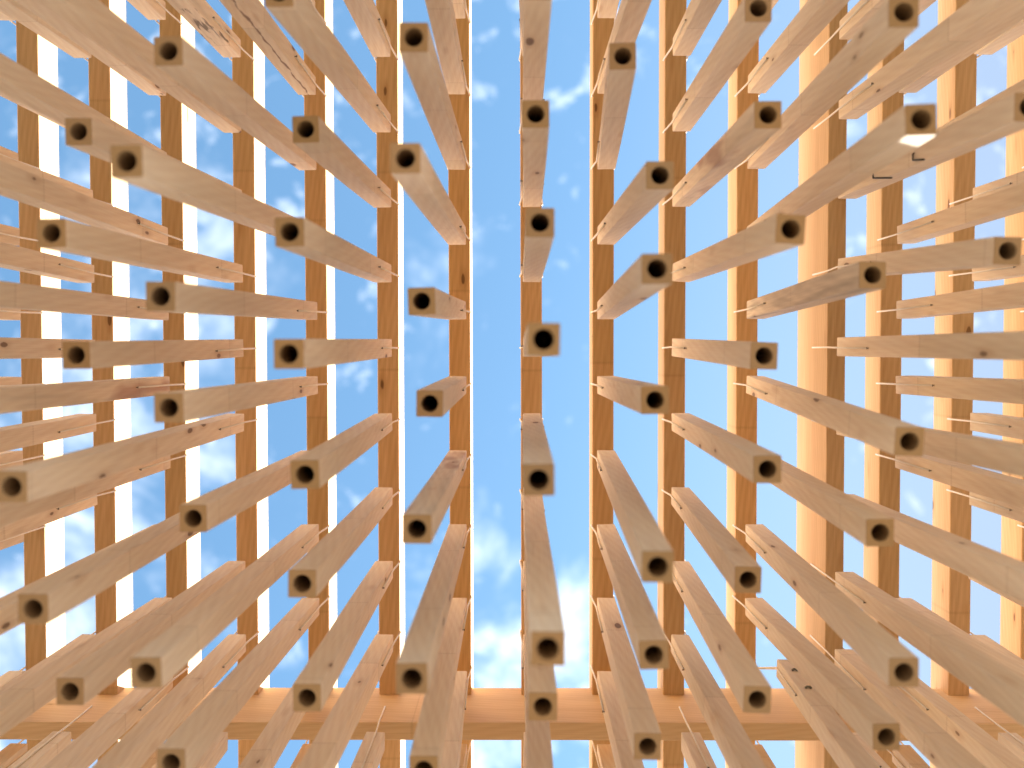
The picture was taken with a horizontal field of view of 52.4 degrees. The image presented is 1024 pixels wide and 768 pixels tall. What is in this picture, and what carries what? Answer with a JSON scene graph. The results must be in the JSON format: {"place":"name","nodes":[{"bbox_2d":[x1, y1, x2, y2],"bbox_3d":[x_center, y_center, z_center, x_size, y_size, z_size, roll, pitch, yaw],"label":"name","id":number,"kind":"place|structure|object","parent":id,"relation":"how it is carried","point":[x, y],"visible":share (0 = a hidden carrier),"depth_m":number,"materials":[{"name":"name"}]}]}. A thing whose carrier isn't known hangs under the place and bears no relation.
{"place":"outdoors","nodes":[
{"label":"outdoors","id":0,"kind":"place"},
{"bbox_2d":[0,0,1006,767],"label":"sky","id":1,"kind":"structure","parent":0,"point":[495,24],"materials":[{"name":"blue"}]},
{"bbox_2d":[795,0,847,767],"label":"roof girder","id":2,"kind":"object","parent":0,"point":[819,538],"visible":0.52,"depth_m":3.77,"materials":[{"name":"brown wood"}]},
{"bbox_2d":[0,688,1023,740],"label":"crossbeam","id":3,"kind":"object","parent":2,"relation":"attached to","point":[494,714],"visible":0.38,"depth_m":3.71,"materials":[{"name":"brown wood"}]},
{"bbox_2d":[16,21,64,750],"bbox_3d":[-1.816,0.085,4.022,0.082,0.172,6.600,0,-88,0],"label":"roof joist","id":4,"kind":"object","parent":3,"relation":"attached to","point":[38,144],"visible":0.3,"depth_m":3.95,"materials":[{"name":"brown wood"}]},
{"bbox_2d":[88,0,132,760],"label":"roof joist","id":5,"kind":"object","parent":3,"relation":"attached to","point":[113,510],"visible":0.48,"depth_m":3.95,"materials":[{"name":"brown wood"}]},
{"bbox_2d":[0,242,115,282],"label":"hanging beam","id":6,"kind":"structure","parent":5,"relation":"hanging from","point":[20,259],"depth_m":3.38,"materials":[{"name":"wood"}]},
{"bbox_2d":[0,414,117,452],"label":"hanging beam","id":7,"kind":"structure","parent":5,"relation":"hanging from","point":[16,436],"depth_m":3.39,"materials":[{"name":"wood"}]},
{"bbox_2d":[159,0,200,693],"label":"roof joist","id":8,"kind":"object","parent":3,"relation":"attached to","point":[179,220],"visible":0.34,"depth_m":3.94,"materials":[{"name":"brown wood"}]},
{"bbox_2d":[0,53,166,153],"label":"hanging beam","id":9,"kind":"structure","parent":8,"relation":"hanging from","point":[27,87],"depth_m":2.81,"materials":[{"name":"wood"}]},
{"bbox_2d":[0,596,171,736],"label":"hanging beam","id":10,"kind":"structure","parent":8,"relation":"hanging from","point":[26,698],"depth_m":2.85,"materials":[{"name":"wood"}]},
{"bbox_2d":[15,0,165,96],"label":"hanging beam","id":11,"kind":"structure","parent":8,"relation":"hanging from","point":[89,45],"depth_m":3.17,"materials":[{"name":"wood"}]},
{"bbox_2d":[0,161,186,244],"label":"hanging beam","id":12,"kind":"structure","parent":8,"relation":"hanging from","point":[23,186],"depth_m":2.98,"materials":[{"name":"wood"}]},
{"bbox_2d":[0,281,186,319],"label":"hanging beam","id":13,"kind":"structure","parent":8,"relation":"hanging from","point":[20,296],"depth_m":2.96,"materials":[{"name":"wood"}]},
{"bbox_2d":[0,376,187,413],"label":"hanging beam","id":14,"kind":"structure","parent":8,"relation":"hanging from","point":[19,398],"depth_m":3.00,"materials":[{"name":"wood"}]},
{"bbox_2d":[0,454,188,526],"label":"hanging beam","id":15,"kind":"structure","parent":8,"relation":"hanging from","point":[11,512],"depth_m":3.00,"materials":[{"name":"wood"}]},
{"bbox_2d":[43,665,190,767],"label":"hanging beam","id":16,"kind":"structure","parent":8,"relation":"hanging from","point":[92,744],"depth_m":3.27,"materials":[{"name":"wood"}]},
{"bbox_2d":[232,0,268,766],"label":"roof joist","id":17,"kind":"object","parent":3,"relation":"attached to","point":[250,364],"visible":0.57,"depth_m":3.94,"materials":[{"name":"brown wood"}]},
{"bbox_2d":[18,513,199,623],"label":"hanging beam","id":18,"kind":"structure","parent":17,"relation":"hanging from","point":[49,600],"depth_m":2.48,"materials":[{"name":"wood"}]},
{"bbox_2d":[0,413,258,502],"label":"hanging beam","id":19,"kind":"structure","parent":17,"relation":"hanging from","point":[29,482],"depth_m":2.53,"materials":[{"name":"wood"}]},
{"bbox_2d":[37,0,240,133],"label":"hanging beam","id":20,"kind":"structure","parent":17,"relation":"hanging from","point":[104,26],"depth_m":2.73,"materials":[{"name":"wood"}]},
{"bbox_2d":[37,218,257,282],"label":"hanging beam","id":21,"kind":"structure","parent":17,"relation":"hanging from","point":[64,235],"depth_m":2.70,"materials":[{"name":"wood"}]},
{"bbox_2d":[56,560,244,704],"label":"hanging beam","id":22,"kind":"structure","parent":17,"relation":"hanging from","point":[88,678],"depth_m":2.71,"materials":[{"name":"wood"}]},
{"bbox_2d":[65,118,241,191],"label":"hanging beam","id":23,"kind":"structure","parent":17,"relation":"hanging from","point":[92,137],"depth_m":2.53,"materials":[{"name":"wood"}]},
{"bbox_2d":[62,339,258,368],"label":"hanging beam","id":24,"kind":"structure","parent":17,"relation":"hanging from","point":[88,354],"depth_m":2.77,"materials":[{"name":"wood"}]},
{"bbox_2d":[92,630,260,767],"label":"hanging beam","id":25,"kind":"structure","parent":17,"relation":"hanging from","point":[141,741],"depth_m":3.04,"materials":[{"name":"wood"}]},
{"bbox_2d":[166,0,255,62],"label":"hanging beam","id":26,"kind":"structure","parent":17,"relation":"hanging from","point":[203,18],"depth_m":3.43,"materials":[{"name":"wood"}]},
{"bbox_2d":[304,0,337,767],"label":"roof joist","id":27,"kind":"object","parent":3,"relation":"attached to","point":[320,291],"visible":0.48,"depth_m":3.93,"materials":[{"name":"brown wood"}]},
{"bbox_2d":[110,145,292,235],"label":"hanging beam","id":28,"kind":"structure","parent":27,"relation":"hanging from","point":[144,167],"depth_m":2.36,"materials":[{"name":"wood"}]},
{"bbox_2d":[130,524,330,688],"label":"hanging beam","id":29,"kind":"structure","parent":27,"relation":"hanging from","point":[164,657],"depth_m":2.54,"materials":[{"name":"wood"}]},
{"bbox_2d":[154,36,315,169],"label":"hanging beam","id":30,"kind":"structure","parent":27,"relation":"hanging from","point":[181,60],"depth_m":2.67,"materials":[{"name":"wood"}]},
{"bbox_2d":[146,281,329,319],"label":"hanging beam","id":31,"kind":"structure","parent":27,"relation":"hanging from","point":[172,297],"depth_m":2.58,"materials":[{"name":"wood"}]},
{"bbox_2d":[154,376,329,422],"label":"hanging beam","id":32,"kind":"structure","parent":27,"relation":"hanging from","point":[185,405],"depth_m":2.61,"materials":[{"name":"wood"}]},
{"bbox_2d":[157,595,330,767],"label":"hanging beam","id":33,"kind":"structure","parent":27,"relation":"hanging from","point":[188,742],"depth_m":2.75,"materials":[{"name":"wood"}]},
{"bbox_2d":[179,450,308,531],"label":"hanging beam","id":34,"kind":"structure","parent":27,"relation":"hanging from","point":[208,511],"depth_m":2.70,"materials":[{"name":"wood"}]},
{"bbox_2d":[238,686,305,767],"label":"hanging beam","id":35,"kind":"structure","parent":27,"relation":"hanging from","point":[270,743],"depth_m":3.20,"materials":[{"name":"wood"}]},
{"bbox_2d":[219,0,327,97],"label":"hanging beam","id":36,"kind":"structure","parent":27,"relation":"hanging from","point":[258,25],"depth_m":3.19,"materials":[{"name":"wood"}]},
{"bbox_2d":[376,0,404,767],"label":"roof joist","id":37,"kind":"object","parent":3,"relation":"attached to","point":[389,94],"visible":0.75,"depth_m":3.93,"materials":[{"name":"brown wood"}]},
{"bbox_2d":[265,0,399,133],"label":"hanging beam","id":38,"kind":"structure","parent":37,"relation":"hanging from","point":[305,26],"depth_m":2.78,"materials":[{"name":"wood"}]},
{"bbox_2d":[275,217,399,281],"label":"hanging beam","id":39,"kind":"structure","parent":37,"relation":"hanging from","point":[304,237],"depth_m":2.60,"materials":[{"name":"wood"}]},
{"bbox_2d":[274,339,400,368],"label":"hanging beam","id":40,"kind":"structure","parent":37,"relation":"hanging from","point":[299,353],"depth_m":2.47,"materials":[{"name":"wood"}]},
{"bbox_2d":[288,487,400,597],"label":"hanging beam","id":41,"kind":"structure","parent":37,"relation":"hanging from","point":[314,570],"depth_m":2.70,"materials":[{"name":"wood"}]},
{"bbox_2d":[290,413,400,488],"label":"hanging beam","id":42,"kind":"structure","parent":37,"relation":"hanging from","point":[319,466],"depth_m":2.63,"materials":[{"name":"wood"}]},
{"bbox_2d":[292,115,399,207],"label":"hanging beam","id":43,"kind":"structure","parent":37,"relation":"hanging from","point":[317,139],"depth_m":2.83,"materials":[{"name":"wood"}]},
{"bbox_2d":[293,560,401,711],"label":"hanging beam","id":44,"kind":"structure","parent":37,"relation":"hanging from","point":[316,680],"depth_m":2.76,"materials":[{"name":"wood"}]},
{"bbox_2d":[297,630,401,767],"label":"hanging beam","id":45,"kind":"structure","parent":37,"relation":"hanging from","point":[327,747],"depth_m":3.00,"materials":[{"name":"wood"}]},
{"bbox_2d":[448,0,472,767],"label":"roof joist","id":46,"kind":"object","parent":3,"relation":"attached to","point":[460,339],"visible":0.59,"depth_m":3.92,"materials":[{"name":"brown wood"}]},
{"bbox_2d":[390,143,471,244],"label":"hanging beam","id":47,"kind":"structure","parent":46,"relation":"hanging from","point":[413,173],"depth_m":2.49,"materials":[{"name":"wood"}]},
{"bbox_2d":[396,524,471,693],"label":"hanging beam","id":48,"kind":"structure","parent":46,"relation":"hanging from","point":[416,662],"depth_m":2.46,"materials":[{"name":"wood"}]},
{"bbox_2d":[399,22,470,169],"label":"hanging beam","id":49,"kind":"structure","parent":46,"relation":"hanging from","point":[418,53],"depth_m":2.62,"materials":[{"name":"wood"}]},
{"bbox_2d":[402,450,471,543],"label":"hanging beam","id":50,"kind":"structure","parent":46,"relation":"hanging from","point":[423,515],"depth_m":2.54,"materials":[{"name":"wood"}]},
{"bbox_2d":[407,287,471,319],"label":"hanging beam","id":51,"kind":"structure","parent":46,"relation":"hanging from","point":[431,302],"depth_m":2.60,"materials":[{"name":"wood"}]},
{"bbox_2d":[409,595,472,767],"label":"hanging beam","id":52,"kind":"structure","parent":46,"relation":"hanging from","point":[427,748],"depth_m":2.71,"materials":[{"name":"wood"}]},
{"bbox_2d":[416,376,471,416],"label":"hanging beam","id":53,"kind":"structure","parent":46,"relation":"hanging from","point":[441,397],"depth_m":2.67,"materials":[{"name":"wood"}]},
{"bbox_2d":[425,0,470,97],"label":"hanging beam","id":54,"kind":"structure","parent":46,"relation":"hanging from","point":[441,14],"depth_m":3.17,"materials":[{"name":"wood"}]},
{"bbox_2d":[520,42,541,767],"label":"roof joist","id":55,"kind":"object","parent":3,"relation":"attached to","point":[531,367],"visible":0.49,"depth_m":3.92,"materials":[{"name":"brown wood"}]},
{"bbox_2d":[519,100,548,206],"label":"hanging beam","id":56,"kind":"structure","parent":55,"relation":"hanging from","point":[535,124],"depth_m":2.68,"materials":[{"name":"wood"}]},
{"bbox_2d":[519,0,551,133],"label":"hanging beam","id":57,"kind":"structure","parent":55,"relation":"hanging from","point":[536,18],"depth_m":2.71,"materials":[{"name":"wood"}]},
{"bbox_2d":[519,413,554,495],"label":"hanging beam","id":58,"kind":"structure","parent":55,"relation":"hanging from","point":[538,470],"depth_m":2.26,"materials":[{"name":"wood"}]},
{"bbox_2d":[519,208,554,281],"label":"hanging beam","id":59,"kind":"structure","parent":55,"relation":"hanging from","point":[539,233],"depth_m":2.47,"materials":[{"name":"wood"}]},
{"bbox_2d":[520,560,556,720],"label":"hanging beam","id":60,"kind":"structure","parent":55,"relation":"hanging from","point":[541,693],"depth_m":2.39,"materials":[{"name":"wood"}]},
{"bbox_2d":[519,489,565,665],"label":"hanging beam","id":61,"kind":"structure","parent":55,"relation":"hanging from","point":[546,631],"depth_m":2.20,"materials":[{"name":"wood"}]},
{"bbox_2d":[589,0,613,767],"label":"roof joist","id":62,"kind":"object","parent":3,"relation":"attached to","point":[601,363],"visible":0.63,"depth_m":3.92,"materials":[{"name":"brown wood"}]},
{"bbox_2d":[591,42,635,169],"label":"hanging beam","id":63,"kind":"structure","parent":62,"relation":"hanging from","point":[620,70],"depth_m":2.79,"materials":[{"name":"wood"}]},
{"bbox_2d":[590,665,643,767],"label":"hanging beam","id":64,"kind":"structure","parent":62,"relation":"hanging from","point":[615,726],"depth_m":3.28,"materials":[{"name":"wood"}]},
{"bbox_2d":[590,595,661,759],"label":"hanging beam","id":65,"kind":"structure","parent":62,"relation":"hanging from","point":[643,729],"depth_m":2.80,"materials":[{"name":"wood"}]},
{"bbox_2d":[590,524,668,669],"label":"hanging beam","id":66,"kind":"structure","parent":62,"relation":"hanging from","point":[648,638],"depth_m":2.62,"materials":[{"name":"wood"}]},
{"bbox_2d":[591,376,668,413],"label":"hanging beam","id":67,"kind":"structure","parent":62,"relation":"hanging from","point":[641,397],"depth_m":2.59,"materials":[{"name":"wood"}]},
{"bbox_2d":[591,253,671,318],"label":"hanging beam","id":68,"kind":"structure","parent":62,"relation":"hanging from","point":[643,277],"depth_m":2.41,"materials":[{"name":"wood"}]},
{"bbox_2d":[590,450,673,582],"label":"hanging beam","id":69,"kind":"structure","parent":62,"relation":"hanging from","point":[651,550],"depth_m":2.42,"materials":[{"name":"wood"}]},
{"bbox_2d":[591,161,673,244],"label":"hanging beam","id":70,"kind":"structure","parent":62,"relation":"hanging from","point":[650,187],"depth_m":2.69,"materials":[{"name":"wood"}]},
{"bbox_2d":[657,0,686,767],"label":"roof joist","id":71,"kind":"object","parent":3,"relation":"attached to","point":[671,326],"visible":0.67,"depth_m":3.92,"materials":[{"name":"brown wood"}]},
{"bbox_2d":[663,0,721,60],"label":"hanging beam","id":72,"kind":"structure","parent":71,"relation":"hanging from","point":[696,19],"depth_m":3.42,"materials":[{"name":"wood"}]},
{"bbox_2d":[662,487,761,592],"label":"hanging beam","id":73,"kind":"structure","parent":71,"relation":"hanging from","point":[738,566],"depth_m":2.84,"materials":[{"name":"wood"}]},
{"bbox_2d":[666,630,766,767],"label":"hanging beam","id":74,"kind":"structure","parent":71,"relation":"hanging from","point":[733,742],"depth_m":3.07,"materials":[{"name":"wood"}]},
{"bbox_2d":[662,0,771,132],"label":"hanging beam","id":75,"kind":"structure","parent":71,"relation":"hanging from","point":[747,25],"depth_m":2.87,"materials":[{"name":"wood"}]},
{"bbox_2d":[662,338,777,369],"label":"hanging beam","id":76,"kind":"structure","parent":71,"relation":"hanging from","point":[752,355],"depth_m":2.71,"materials":[{"name":"wood"}]},
{"bbox_2d":[662,101,781,206],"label":"hanging beam","id":77,"kind":"structure","parent":71,"relation":"hanging from","point":[753,127],"depth_m":2.78,"materials":[{"name":"wood"}]},
{"bbox_2d":[662,413,781,482],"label":"hanging beam","id":78,"kind":"structure","parent":71,"relation":"hanging from","point":[751,461],"depth_m":2.71,"materials":[{"name":"wood"}]},
{"bbox_2d":[673,560,771,713],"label":"hanging beam","id":79,"kind":"structure","parent":71,"relation":"hanging from","point":[748,684],"depth_m":2.78,"materials":[{"name":"wood"}]},
{"bbox_2d":[672,214,805,281],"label":"hanging beam","id":80,"kind":"structure","parent":71,"relation":"hanging from","point":[774,234],"depth_m":2.59,"materials":[{"name":"wood"}]},
{"bbox_2d":[725,0,758,767],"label":"roof joist","id":81,"kind":"object","parent":3,"relation":"attached to","point":[742,291],"visible":0.48,"depth_m":3.92,"materials":[{"name":"brown wood"}]},
{"bbox_2d":[734,0,849,96],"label":"hanging beam","id":82,"kind":"structure","parent":81,"relation":"hanging from","point":[809,23],"depth_m":3.19,"materials":[{"name":"wood"}]},
{"bbox_2d":[733,261,885,318],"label":"hanging beam","id":83,"kind":"structure","parent":81,"relation":"hanging from","point":[859,278],"depth_m":2.82,"materials":[{"name":"wood"}]},
{"bbox_2d":[732,595,899,750],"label":"hanging beam","id":84,"kind":"structure","parent":81,"relation":"hanging from","point":[870,721],"depth_m":2.84,"materials":[{"name":"wood"}]},
{"bbox_2d":[759,659,878,767],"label":"hanging beam","id":85,"kind":"structure","parent":81,"relation":"hanging from","point":[843,746],"depth_m":3.11,"materials":[{"name":"wood"}]},
{"bbox_2d":[732,524,918,686],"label":"hanging beam","id":86,"kind":"structure","parent":81,"relation":"hanging from","point":[886,657],"depth_m":2.64,"materials":[{"name":"wood"}]},
{"bbox_2d":[734,0,918,168],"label":"hanging beam","id":87,"kind":"structure","parent":81,"relation":"hanging from","point":[884,31],"depth_m":2.61,"materials":[{"name":"wood"}]},
{"bbox_2d":[733,376,924,456],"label":"hanging beam","id":88,"kind":"structure","parent":81,"relation":"hanging from","point":[892,436],"depth_m":2.66,"materials":[{"name":"wood"}]},
{"bbox_2d":[771,460,893,545],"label":"hanging beam","id":89,"kind":"structure","parent":81,"relation":"hanging from","point":[862,523],"depth_m":2.67,"materials":[{"name":"wood"}]},
{"bbox_2d":[747,103,936,227],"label":"hanging beam","id":90,"kind":"structure","parent":81,"relation":"hanging from","point":[902,131],"depth_m":2.43,"materials":[{"name":"wood"}]},
{"bbox_2d":[863,40,903,767],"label":"roof joist","id":91,"kind":"object","parent":3,"relation":"attached to","point":[884,218],"visible":0.38,"depth_m":3.92,"materials":[{"name":"brown wood"}]},
{"bbox_2d":[875,454,1023,508],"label":"hanging beam","id":92,"kind":"structure","parent":91,"relation":"hanging from","point":[1006,489],"depth_m":3.19,"materials":[{"name":"wood"}]},
{"bbox_2d":[876,375,1023,403],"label":"hanging beam","id":93,"kind":"structure","parent":91,"relation":"hanging from","point":[994,390],"depth_m":3.19,"materials":[{"name":"wood"}]},
{"bbox_2d":[877,182,1023,243],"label":"hanging beam","id":94,"kind":"structure","parent":91,"relation":"hanging from","point":[1005,202],"depth_m":3.19,"materials":[{"name":"wood"}]},
{"bbox_2d":[877,282,1023,318],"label":"hanging beam","id":95,"kind":"structure","parent":91,"relation":"hanging from","point":[1004,297],"depth_m":3.19,"materials":[{"name":"wood"}]},
{"bbox_2d":[896,679,1023,767],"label":"hanging beam","id":96,"kind":"structure","parent":91,"relation":"hanging from","point":[982,746],"depth_m":3.24,"materials":[{"name":"wood"}]},
{"bbox_2d":[930,0,976,767],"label":"roof joist","id":97,"kind":"object","parent":3,"relation":"attached to","point":[955,177],"visible":0.41,"depth_m":3.93,"materials":[{"name":"brown wood"}]},
{"bbox_2d":[1000,35,1023,659],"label":"roof joist","id":98,"kind":"object","parent":3,"relation":"attached to","point":[1012,612],"visible":0.42,"depth_m":3.98,"materials":[{"name":"brown wood"}]},
{"bbox_2d":[810,635,986,767],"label":"hanging beam","id":99,"kind":"structure","parent":2,"relation":"hanging from","point":[934,743],"depth_m":2.95,"materials":[{"name":"wood"}]},
{"bbox_2d":[810,563,1023,725],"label":"hanging beam","id":100,"kind":"structure","parent":2,"relation":"hanging from","point":[997,685],"depth_m":2.72,"materials":[{"name":"wood"}]},
{"bbox_2d":[812,236,1021,275],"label":"hanging beam","id":101,"kind":"structure","parent":2,"relation":"hanging from","point":[995,251],"depth_m":2.65,"materials":[{"name":"wood"}]},
{"bbox_2d":[811,420,1023,476],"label":"hanging beam","id":102,"kind":"structure","parent":2,"relation":"hanging from","point":[1003,456],"depth_m":2.53,"materials":[{"name":"wood"}]},
{"bbox_2d":[812,331,1023,359],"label":"hanging beam","id":103,"kind":"structure","parent":2,"relation":"hanging from","point":[1009,345],"depth_m":2.73,"materials":[{"name":"wood"}]},
{"bbox_2d":[813,0,1023,128],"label":"hanging beam","id":104,"kind":"structure","parent":2,"relation":"hanging from","point":[968,22],"depth_m":2.83,"materials":[{"name":"wood"}]},
{"bbox_2d":[838,92,1023,198],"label":"hanging beam","id":105,"kind":"structure","parent":2,"relation":"hanging from","point":[998,120],"depth_m":2.63,"materials":[{"name":"wood"}]},
{"bbox_2d":[848,494,1023,602],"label":"hanging beam","id":106,"kind":"structure","parent":2,"relation":"hanging from","point":[999,571],"depth_m":2.59,"materials":[{"name":"wood"}]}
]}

